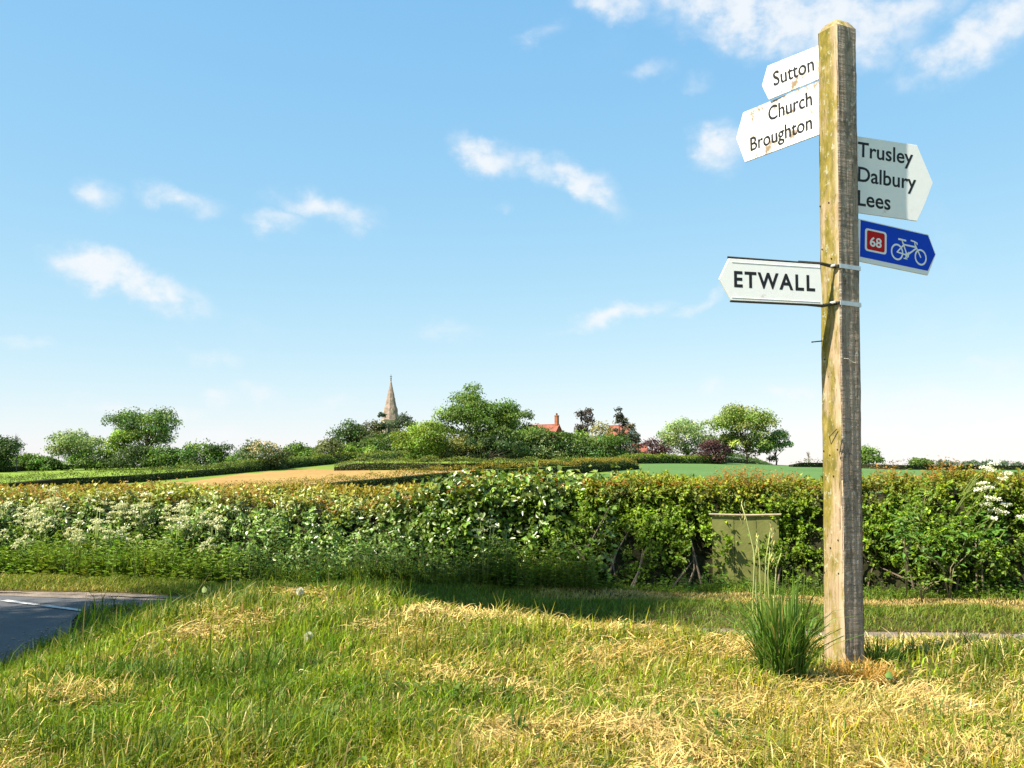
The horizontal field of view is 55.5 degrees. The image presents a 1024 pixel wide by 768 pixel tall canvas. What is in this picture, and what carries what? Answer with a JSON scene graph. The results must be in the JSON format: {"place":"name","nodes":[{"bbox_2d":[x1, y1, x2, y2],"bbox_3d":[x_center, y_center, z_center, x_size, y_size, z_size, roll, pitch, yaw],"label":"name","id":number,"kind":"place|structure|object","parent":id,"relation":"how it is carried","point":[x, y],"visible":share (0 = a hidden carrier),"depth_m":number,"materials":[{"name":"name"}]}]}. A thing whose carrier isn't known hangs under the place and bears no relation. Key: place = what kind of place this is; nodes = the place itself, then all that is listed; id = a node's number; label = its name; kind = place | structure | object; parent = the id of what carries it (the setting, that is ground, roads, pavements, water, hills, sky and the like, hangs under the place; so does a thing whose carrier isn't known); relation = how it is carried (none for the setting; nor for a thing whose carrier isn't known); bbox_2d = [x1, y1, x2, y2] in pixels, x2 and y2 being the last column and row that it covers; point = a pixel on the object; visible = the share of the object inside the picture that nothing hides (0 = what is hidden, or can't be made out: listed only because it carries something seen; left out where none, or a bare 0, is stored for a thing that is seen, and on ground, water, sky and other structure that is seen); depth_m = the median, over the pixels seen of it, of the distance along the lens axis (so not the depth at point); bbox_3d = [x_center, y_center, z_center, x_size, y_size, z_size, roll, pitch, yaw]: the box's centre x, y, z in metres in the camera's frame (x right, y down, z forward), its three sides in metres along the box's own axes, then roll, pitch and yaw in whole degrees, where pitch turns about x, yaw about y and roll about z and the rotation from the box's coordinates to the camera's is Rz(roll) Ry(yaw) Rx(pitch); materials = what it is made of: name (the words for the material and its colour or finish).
{"place":"outdoors","nodes":[
{"label":"outdoors","id":0,"kind":"place"},
{"bbox_2d":[0,464,329,482],"bbox_3d":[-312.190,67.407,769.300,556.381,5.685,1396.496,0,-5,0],"label":"grass field","id":1,"kind":"structure","parent":0,"point":[82,471],"depth_m":158.87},
{"bbox_2d":[0,435,25,470],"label":"broadleaf tree","id":2,"kind":"object","parent":1,"relation":"on","point":[9,447],"visible":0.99,"depth_m":169.91,"materials":[{"name":"green plant"}]},
{"bbox_2d":[11,451,48,470],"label":"bush","id":3,"kind":"object","parent":1,"relation":"on","point":[28,459],"visible":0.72,"depth_m":180.30,"materials":[{"name":"green plant"}]},
{"bbox_2d":[34,455,71,470],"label":"bush","id":4,"kind":"object","parent":1,"relation":"on","point":[52,464],"visible":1,"depth_m":180.85,"materials":[{"name":"green plant"}]},
{"bbox_2d":[40,428,107,469],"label":"broadleaf tree","id":5,"kind":"object","parent":1,"relation":"on","point":[67,443],"visible":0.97,"depth_m":183.32,"materials":[{"name":"green plant"}]},
{"bbox_2d":[63,445,111,469],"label":"bush","id":6,"kind":"object","parent":1,"relation":"on","point":[87,461],"visible":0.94,"depth_m":181.28,"materials":[{"name":"green plant"}]},
{"bbox_2d":[97,427,143,468],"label":"broadleaf tree","id":7,"kind":"object","parent":1,"relation":"on","point":[123,438],"visible":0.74,"depth_m":184.85,"materials":[{"name":"green plant"}]},
{"bbox_2d":[103,440,160,469],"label":"bush","id":8,"kind":"object","parent":1,"relation":"on","point":[131,451],"visible":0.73,"depth_m":179.98,"materials":[{"name":"green plant"}]},
{"bbox_2d":[99,405,184,447],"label":"broadleaf tree","id":9,"kind":"object","parent":1,"relation":"on","point":[160,427],"visible":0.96,"depth_m":188.58,"materials":[{"name":"green plant"}]},
{"bbox_2d":[136,442,179,468],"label":"bush","id":10,"kind":"object","parent":1,"relation":"on","point":[151,461],"visible":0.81,"depth_m":179.88,"materials":[{"name":"green plant"}]},
{"bbox_2d":[157,446,200,467],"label":"bush","id":11,"kind":"object","parent":1,"relation":"on","point":[191,452],"visible":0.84,"depth_m":180.51,"materials":[{"name":"green plant"}]},
{"bbox_2d":[171,438,227,467],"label":"bush","id":12,"kind":"object","parent":1,"relation":"on","point":[188,461],"visible":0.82,"depth_m":181.55,"materials":[{"name":"green plant"}]},
{"bbox_2d":[194,441,236,466],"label":"bush","id":13,"kind":"object","parent":1,"relation":"on","point":[220,448],"visible":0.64,"depth_m":181.61,"materials":[{"name":"green plant"}]},
{"bbox_2d":[232,439,299,469],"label":"hawthorn","id":14,"kind":"object","parent":1,"relation":"on","point":[278,455],"visible":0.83,"depth_m":157.63,"materials":[{"name":"green plant"}]},
{"bbox_2d":[282,440,316,460],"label":"bush","id":15,"kind":"object","parent":1,"relation":"on","point":[299,447],"visible":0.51,"depth_m":183.97,"materials":[{"name":"green plant"}]},
{"bbox_2d":[160,469,479,487],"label":"ripe field","id":16,"kind":"structure","parent":0,"point":[287,475],"depth_m":134.29,"materials":[{"name":"plant"}]},
{"bbox_2d":[64,459,641,498],"bbox_3d":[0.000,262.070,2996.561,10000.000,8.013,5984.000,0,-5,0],"label":"pasture","id":17,"kind":"structure","parent":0,"point":[329,467],"depth_m":149.18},
{"bbox_2d":[0,460,142,471],"bbox_3d":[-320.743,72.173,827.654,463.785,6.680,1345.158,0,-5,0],"label":"hedgerow","id":18,"kind":"object","parent":17,"relation":"on","point":[20,468],"visible":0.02,"depth_m":178.29,"materials":[{"name":"green plant"}]},
{"bbox_2d":[0,452,336,489],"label":"hedgerow","id":19,"kind":"object","parent":17,"relation":"on","point":[223,470],"visible":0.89,"depth_m":127.28,"materials":[{"name":"green plant"}]},
{"bbox_2d":[0,480,427,509],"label":"field hedge","id":20,"kind":"object","parent":17,"relation":"on","point":[370,492],"visible":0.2,"depth_m":18.09,"materials":[{"name":"green plant"}]},
{"bbox_2d":[309,437,346,462],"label":"bush","id":21,"kind":"object","parent":17,"relation":"on","point":[326,445],"visible":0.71,"depth_m":188.96,"materials":[{"name":"green plant"}]},
{"bbox_2d":[325,418,368,446],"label":"broadleaf tree","id":22,"kind":"object","parent":17,"relation":"on","point":[342,433],"visible":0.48,"depth_m":228.53,"materials":[{"name":"green plant"}]},
{"bbox_2d":[288,450,440,461],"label":"hedgerow","id":23,"kind":"object","parent":17,"relation":"on","point":[376,456],"visible":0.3,"depth_m":196.36,"materials":[{"name":"green plant"}]},
{"bbox_2d":[344,419,388,445],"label":"broadleaf tree","id":24,"kind":"object","parent":17,"relation":"on","point":[375,425],"visible":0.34,"depth_m":231.83,"materials":[{"name":"green plant"}]},
{"bbox_2d":[353,444,392,456],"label":"bush","id":25,"kind":"object","parent":17,"relation":"on","point":[370,449],"visible":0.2,"depth_m":200.84,"materials":[{"name":"green plant"}]},
{"bbox_2d":[380,376,398,445],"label":"church","id":26,"kind":"structure","parent":17,"relation":"on","point":[390,410],"depth_m":328.97,"materials":[{"name":"stone"}]},
{"bbox_2d":[384,411,417,437],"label":"broadleaf tree","id":27,"kind":"object","parent":17,"relation":"on","point":[402,419],"visible":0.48,"depth_m":238.94,"materials":[{"name":"green plant"}]},
{"bbox_2d":[389,417,450,460],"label":"broadleaf tree","id":28,"kind":"object","parent":17,"relation":"on","point":[421,444],"visible":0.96,"depth_m":183.16,"materials":[{"name":"green plant"}]},
{"bbox_2d":[213,456,639,493],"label":"hedgerow","id":29,"kind":"object","parent":17,"relation":"on","point":[583,468],"visible":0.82,"depth_m":121.37,"materials":[{"name":"green plant"}]},
{"bbox_2d":[294,423,622,459],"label":"hedgerow","id":30,"kind":"object","parent":17,"relation":"on","point":[383,438],"visible":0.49,"depth_m":190.31,"materials":[{"name":"green plant"}]},
{"bbox_2d":[431,434,485,460],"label":"bush","id":31,"kind":"object","parent":17,"relation":"on","point":[459,443],"visible":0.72,"depth_m":186.41,"materials":[{"name":"green plant"}]},
{"bbox_2d":[431,381,524,450],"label":"broadleaf tree","id":32,"kind":"object","parent":17,"relation":"on","point":[472,413],"visible":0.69,"depth_m":196.86,"materials":[{"name":"green plant"}]},
{"bbox_2d":[334,454,636,470],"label":"hedgerow","id":33,"kind":"object","parent":17,"relation":"on","point":[383,465],"visible":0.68,"depth_m":150.54,"materials":[{"name":"green plant"}]},
{"bbox_2d":[453,435,542,460],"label":"bush","id":34,"kind":"object","parent":17,"relation":"on","point":[516,447],"visible":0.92,"depth_m":183.91,"materials":[{"name":"green plant"}]},
{"bbox_2d":[494,402,536,430],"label":"broadleaf tree","id":35,"kind":"object","parent":17,"relation":"on","point":[525,414],"visible":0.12,"depth_m":207.46,"materials":[{"name":"green plant"}]},
{"bbox_2d":[508,423,556,448],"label":"broadleaf tree","id":36,"kind":"object","parent":17,"relation":"on","point":[530,430],"visible":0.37,"depth_m":193.39,"materials":[{"name":"green plant"}]},
{"bbox_2d":[531,413,561,444],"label":"house","id":37,"kind":"structure","parent":17,"relation":"on","point":[556,427],"depth_m":243.04,"materials":[{"name":"tile"}]},
{"bbox_2d":[533,433,570,457],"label":"bush","id":38,"kind":"object","parent":17,"relation":"on","point":[545,449],"visible":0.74,"depth_m":189.52,"materials":[{"name":"green plant"}]},
{"bbox_2d":[573,407,595,433],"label":"tree","id":39,"kind":"object","parent":17,"relation":"on","point":[582,415],"visible":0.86,"depth_m":209.63,"materials":[{"name":"brown plant"}]},
{"bbox_2d":[579,420,617,444],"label":"bush","id":40,"kind":"object","parent":17,"relation":"on","point":[599,428],"visible":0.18,"depth_m":204.92,"materials":[{"name":"beige plant"}]},
{"bbox_2d":[585,432,632,457],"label":"bush","id":41,"kind":"object","parent":17,"relation":"on","point":[610,440],"visible":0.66,"depth_m":188.23,"materials":[{"name":"green plant"}]},
{"bbox_2d":[611,406,630,450],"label":"conifer tree","id":42,"kind":"object","parent":17,"relation":"on","point":[620,418],"visible":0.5,"depth_m":207.51,"materials":[{"name":"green plant"}]},
{"bbox_2d":[620,423,641,457],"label":"conifer tree","id":43,"kind":"object","parent":17,"relation":"on","point":[631,448],"visible":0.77,"depth_m":205.23,"materials":[{"name":"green plant"}]},
{"bbox_2d":[621,452,727,463],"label":"hedgerow","id":44,"kind":"object","parent":17,"relation":"on","point":[684,460],"visible":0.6,"depth_m":184.26,"materials":[{"name":"green plant"}]},
{"bbox_2d":[0,595,917,662],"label":"road","id":45,"kind":"structure","parent":0,"point":[17,620],"depth_m":9.90,"materials":[{"name":"asphalt"}]},
{"bbox_2d":[0,612,91,656],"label":"road chippings","id":46,"kind":"object","parent":45,"relation":"on","point":[37,638],"visible":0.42,"depth_m":8.62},
{"bbox_2d":[0,591,1023,638],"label":"roadside grit","id":47,"kind":"object","parent":45,"relation":"on","point":[123,596],"visible":0.27,"depth_m":11.50,"materials":[{"name":"gravel"}]},
{"bbox_2d":[0,564,1023,767],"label":"verge","id":48,"kind":"structure","parent":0,"point":[737,614],"depth_m":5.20,"materials":[{"name":"plant"}]},
{"bbox_2d":[11,534,31,568],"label":"cow parsley","id":49,"kind":"object","parent":48,"relation":"on","point":[24,537],"visible":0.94,"depth_m":13.14,"materials":[{"name":"white plant"}]},
{"bbox_2d":[62,530,86,565],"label":"cow parsley","id":50,"kind":"object","parent":48,"relation":"on","point":[74,540],"visible":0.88,"depth_m":13.03,"materials":[{"name":"white plant"}]},
{"bbox_2d":[81,508,106,555],"bbox_3d":[-5.634,2.118,13.156,0.370,0.895,0.362,0,-5,0],"label":"cow parsley","id":51,"kind":"object","parent":48,"relation":"on","point":[96,527],"visible":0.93,"depth_m":13.17,"materials":[{"name":"white plant"}]},
{"bbox_2d":[102,520,127,562],"bbox_3d":[-5.313,2.184,12.980,0.298,0.738,0.305,0,-5,-6],"label":"cow parsley","id":52,"kind":"object","parent":48,"relation":"on","point":[109,532],"visible":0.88,"depth_m":12.98,"materials":[{"name":"white plant"}]},
{"bbox_2d":[0,516,275,582],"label":"undergrowth","id":53,"kind":"object","parent":48,"relation":"on","point":[180,574],"visible":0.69,"depth_m":12.65,"materials":[{"name":"green plant"}]},
{"bbox_2d":[13,508,41,542],"bbox_3d":[-6.878,2.124,13.773,0.408,0.735,0.367,-3,-6,29],"label":"cow parsley","id":54,"kind":"object","parent":53,"relation":"on","point":[33,510],"visible":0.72,"depth_m":13.79,"materials":[{"name":"white plant"}]},
{"bbox_2d":[25,513,54,549],"bbox_3d":[-6.587,2.170,13.566,0.415,0.748,0.374,-3,-6,30],"label":"cow parsley","id":55,"kind":"object","parent":53,"relation":"on","point":[42,522],"visible":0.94,"depth_m":13.53,"materials":[{"name":"white plant"}]},
{"bbox_2d":[41,488,63,521],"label":"cow parsley","id":56,"kind":"object","parent":53,"relation":"on","point":[49,502],"visible":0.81,"depth_m":14.02,"materials":[{"name":"white plant"}]},
{"bbox_2d":[46,486,68,517],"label":"cow parsley","id":57,"kind":"object","parent":53,"relation":"on","point":[57,498],"visible":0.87,"depth_m":14.05,"materials":[{"name":"white plant"}]},
{"bbox_2d":[91,491,117,532],"bbox_3d":[-5.845,1.942,13.911,0.336,0.832,0.344,-5,-7,43],"label":"cow parsley","id":58,"kind":"object","parent":53,"relation":"on","point":[105,504],"visible":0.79,"depth_m":13.94,"materials":[{"name":"green plant"}]},
{"bbox_2d":[106,502,129,533],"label":"cow parsley","id":59,"kind":"object","parent":53,"relation":"on","point":[122,516],"visible":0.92,"depth_m":13.70,"materials":[{"name":"white plant"}]},
{"bbox_2d":[116,503,138,534],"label":"cow parsley","id":60,"kind":"object","parent":53,"relation":"on","point":[126,512],"visible":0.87,"depth_m":13.74,"materials":[{"name":"white plant"}]},
{"bbox_2d":[129,515,149,545],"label":"cow parsley","id":61,"kind":"object","parent":53,"relation":"on","point":[142,520],"visible":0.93,"depth_m":13.50,"materials":[{"name":"green plant"}]},
{"bbox_2d":[128,492,152,543],"bbox_3d":[-5.165,1.939,13.535,0.353,0.872,0.360,3,-6,-28],"label":"cow parsley","id":62,"kind":"object","parent":53,"relation":"on","point":[145,505],"visible":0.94,"depth_m":13.53,"materials":[{"name":"white plant"}]},
{"bbox_2d":[161,500,189,540],"bbox_3d":[-4.664,1.980,13.465,0.413,0.744,0.372,-5,-7,43],"label":"cow parsley","id":63,"kind":"object","parent":53,"relation":"on","point":[176,509],"visible":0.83,"depth_m":13.50,"materials":[{"name":"white plant"}]},
{"bbox_2d":[200,515,225,552],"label":"cow parsley","id":64,"kind":"object","parent":53,"relation":"on","point":[216,524],"visible":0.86,"depth_m":12.88,"materials":[{"name":"white plant"}]},
{"bbox_2d":[163,503,191,561],"bbox_3d":[-4.380,2.047,12.734,0.392,0.970,0.401,3,-6,-31],"label":"cow parsley","id":65,"kind":"object","parent":48,"relation":"on","point":[184,518],"visible":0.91,"depth_m":12.74,"materials":[{"name":"white plant"}]},
{"bbox_2d":[188,511,212,546],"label":"cow parsley","id":66,"kind":"object","parent":48,"relation":"on","point":[202,513],"visible":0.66,"depth_m":13.04,"materials":[{"name":"white plant"}]},
{"bbox_2d":[197,537,216,571],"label":"cow parsley","id":67,"kind":"object","parent":48,"relation":"on","point":[206,543],"visible":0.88,"depth_m":12.51,"materials":[{"name":"white plant"}]},
{"bbox_2d":[0,477,429,580],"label":"bramble hedge","id":68,"kind":"object","parent":48,"relation":"on","point":[284,517],"visible":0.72,"depth_m":13.32,"materials":[{"name":"green plant"}]},
{"bbox_2d":[221,533,514,587],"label":"undergrowth","id":69,"kind":"object","parent":48,"relation":"on","point":[316,562],"visible":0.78,"depth_m":11.99,"materials":[{"name":"green plant"}]},
{"bbox_2d":[470,517,498,587],"bbox_3d":[-0.320,2.009,11.618,0.351,0.844,0.293,0,-5,0],"label":"hogweed","id":70,"kind":"object","parent":48,"relation":"on","point":[488,548],"visible":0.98,"depth_m":11.60,"materials":[{"name":"green plant"}]},
{"bbox_2d":[377,460,618,581],"bbox_3d":[-0.176,1.892,12.725,3.183,1.796,2.271,-1,-5,8],"label":"broadleaf thicket","id":71,"kind":"object","parent":48,"relation":"on","point":[538,507],"visible":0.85,"depth_m":12.37,"materials":[{"name":"green plant"}]},
{"bbox_2d":[491,529,514,587],"bbox_3d":[-0.103,2.079,11.560,0.275,0.713,0.277,-5,-7,43],"label":"hogweed","id":72,"kind":"object","parent":48,"relation":"on","point":[503,554],"visible":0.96,"depth_m":11.57,"materials":[{"name":"green plant"}]},
{"bbox_2d":[0,582,1023,767],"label":"cut hay","id":73,"kind":"object","parent":48,"relation":"on","point":[637,724],"visible":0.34,"depth_m":3.76,"materials":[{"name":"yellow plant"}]},
{"bbox_2d":[0,571,1023,632],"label":"lane verge grass","id":74,"kind":"structure","parent":48,"relation":"on","point":[456,592],"depth_m":10.43,"materials":[{"name":"plant"}]},
{"bbox_2d":[501,706,534,741],"bbox_3d":[0.003,1.168,3.378,0.103,0.151,0.147,4,-7,-40],"label":"grass tuft","id":75,"kind":"object","parent":48,"relation":"on","point":[519,720],"visible":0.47,"depth_m":3.35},
{"bbox_2d":[13,580,1023,767],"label":"broad weeds","id":76,"kind":"object","parent":48,"relation":"on","point":[364,758],"visible":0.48,"depth_m":3.82,"materials":[{"name":"green plant"}]},
{"bbox_2d":[482,534,608,591],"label":"undergrowth","id":77,"kind":"object","parent":48,"relation":"on","point":[539,575],"visible":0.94,"depth_m":11.53,"materials":[{"name":"green plant"}]},
{"bbox_2d":[709,513,780,585],"bbox_3d":[2.829,2.043,11.776,0.856,0.952,0.055,-1,-5,11],"label":"utility cabinet","id":78,"kind":"object","parent":48,"relation":"on","point":[741,532],"visible":0.74,"depth_m":11.79,"materials":[{"name":"metal"}]},
{"bbox_2d":[739,502,781,636],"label":"seed stalks","id":79,"kind":"object","parent":48,"relation":"on","point":[754,556],"visible":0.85,"depth_m":5.11,"materials":[{"name":"beige"}]},
{"bbox_2d":[698,567,893,682],"bbox_3d":[1.262,1.138,4.671,0.989,0.543,0.810,2,-5,-17],"label":"grass tuft","id":80,"kind":"object","parent":48,"relation":"on","point":[785,650],"visible":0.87,"depth_m":4.58,"materials":[{"name":"plant"}]},
{"bbox_2d":[569,457,1023,595],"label":"hawthorn hedge","id":81,"kind":"object","parent":48,"relation":"on","point":[665,528],"visible":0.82,"depth_m":11.73,"materials":[{"name":"green plant"}]},
{"bbox_2d":[950,461,1023,543],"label":"flowering elder","id":82,"kind":"object","parent":81,"relation":"on","point":[990,469],"visible":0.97,"depth_m":10.77,"materials":[{"name":"plant"}]},
{"bbox_2d":[604,571,1023,598],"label":"undergrowth","id":83,"kind":"object","parent":48,"relation":"on","point":[986,590],"visible":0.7,"depth_m":11.13,"materials":[{"name":"green plant"}]},
{"bbox_2d":[719,19,935,667],"bbox_3d":[1.740,-0.136,5.258,1.118,3.727,0.958,-1,-5,19],"label":"signpost","id":84,"kind":"object","parent":48,"relation":"on","point":[874,177],"visible":0.89,"depth_m":5.22,"materials":[{"name":"brown wood"}]},
{"bbox_2d":[815,651,904,685],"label":"dry grass","id":85,"kind":"structure","parent":48,"relation":"on","point":[870,670],"depth_m":4.80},
{"bbox_2d":[864,633,904,663],"bbox_3d":[1.954,1.386,5.156,0.364,0.192,0.300,-1,-5,16],"label":"grass tuft","id":86,"kind":"object","parent":48,"relation":"on","point":[876,651],"visible":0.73,"depth_m":5.12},
{"bbox_2d":[887,455,937,596],"bbox_3d":[4.396,1.575,10.670,0.484,1.602,0.491,0,-5,0],"label":"elder sapling","id":87,"kind":"object","parent":48,"relation":"on","point":[912,540],"visible":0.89,"depth_m":10.68,"materials":[{"name":"green"}]},
{"bbox_2d":[898,564,960,602],"bbox_3d":[4.394,2.118,10.295,0.678,0.434,0.332,0,-5,0],"label":"elder sapling","id":88,"kind":"object","parent":48,"relation":"on","point":[930,581],"visible":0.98,"depth_m":10.30,"materials":[{"name":"green"}]},
{"bbox_2d":[905,693,960,724],"bbox_3d":[1.598,1.218,3.642,0.241,0.142,0.237,0,-5,0],"label":"grass tuft","id":89,"kind":"object","parent":48,"relation":"on","point":[926,706],"visible":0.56,"depth_m":3.67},
{"bbox_2d":[873,504,1023,599],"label":"elder sapling","id":90,"kind":"object","parent":48,"relation":"on","point":[925,550],"visible":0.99,"depth_m":10.52,"materials":[{"name":"green"}]},
{"bbox_2d":[0,534,1023,600],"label":"tall grass","id":91,"kind":"structure","parent":0,"point":[144,564],"depth_m":11.88,"materials":[{"name":"plant"}]},
{"bbox_2d":[0,0,1023,466],"label":"sky","id":92,"kind":"structure","parent":0,"point":[246,219],"materials":[{"name":"blue"}]},
{"bbox_2d":[559,463,1023,494],"bbox_3d":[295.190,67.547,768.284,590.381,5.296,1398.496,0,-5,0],"label":"crop field","id":93,"kind":"structure","parent":0,"point":[703,470],"depth_m":157.87,"materials":[{"name":"plant"}]},
{"bbox_2d":[639,436,673,458],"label":"copper beech","id":94,"kind":"object","parent":93,"relation":"on","point":[661,448],"visible":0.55,"depth_m":187.99,"materials":[{"name":"purple plant"}]},
{"bbox_2d":[656,415,721,458],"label":"broadleaf tree","id":95,"kind":"object","parent":93,"relation":"on","point":[685,428],"visible":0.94,"depth_m":197.69,"materials":[{"name":"green plant"}]},
{"bbox_2d":[688,437,732,463],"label":"copper beech","id":96,"kind":"object","parent":93,"relation":"on","point":[708,446],"visible":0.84,"depth_m":190.29,"materials":[{"name":"purple plant"}]},
{"bbox_2d":[668,449,773,464],"bbox_3d":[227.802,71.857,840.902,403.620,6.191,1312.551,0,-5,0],"label":"hedgerow","id":97,"kind":"object","parent":93,"relation":"on","point":[737,459],"visible":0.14,"depth_m":278.64,"materials":[{"name":"green plant"}]},
{"bbox_2d":[707,401,780,463],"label":"broadleaf tree","id":98,"kind":"object","parent":93,"relation":"on","point":[737,418],"visible":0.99,"depth_m":198.75,"materials":[{"name":"green plant"}]},
{"bbox_2d":[755,428,793,464],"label":"broadleaf tree","id":99,"kind":"object","parent":93,"relation":"on","point":[777,435],"visible":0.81,"depth_m":200.32,"materials":[{"name":"green plant"}]},
{"bbox_2d":[861,445,885,463],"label":"broadleaf tree","id":100,"kind":"object","parent":93,"relation":"on","point":[867,453],"visible":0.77,"depth_m":257.55,"materials":[{"name":"green plant"}]},
{"bbox_2d":[789,458,1023,469],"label":"hedgerow","id":101,"kind":"object","parent":93,"relation":"on","point":[897,467],"visible":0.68,"depth_m":187.40,"materials":[{"name":"green plant"}]},
{"bbox_2d":[908,457,927,464],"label":"broadleaf tree","id":102,"kind":"object","parent":93,"relation":"on","point":[917,460],"visible":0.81,"depth_m":297.39,"materials":[{"name":"green plant"}]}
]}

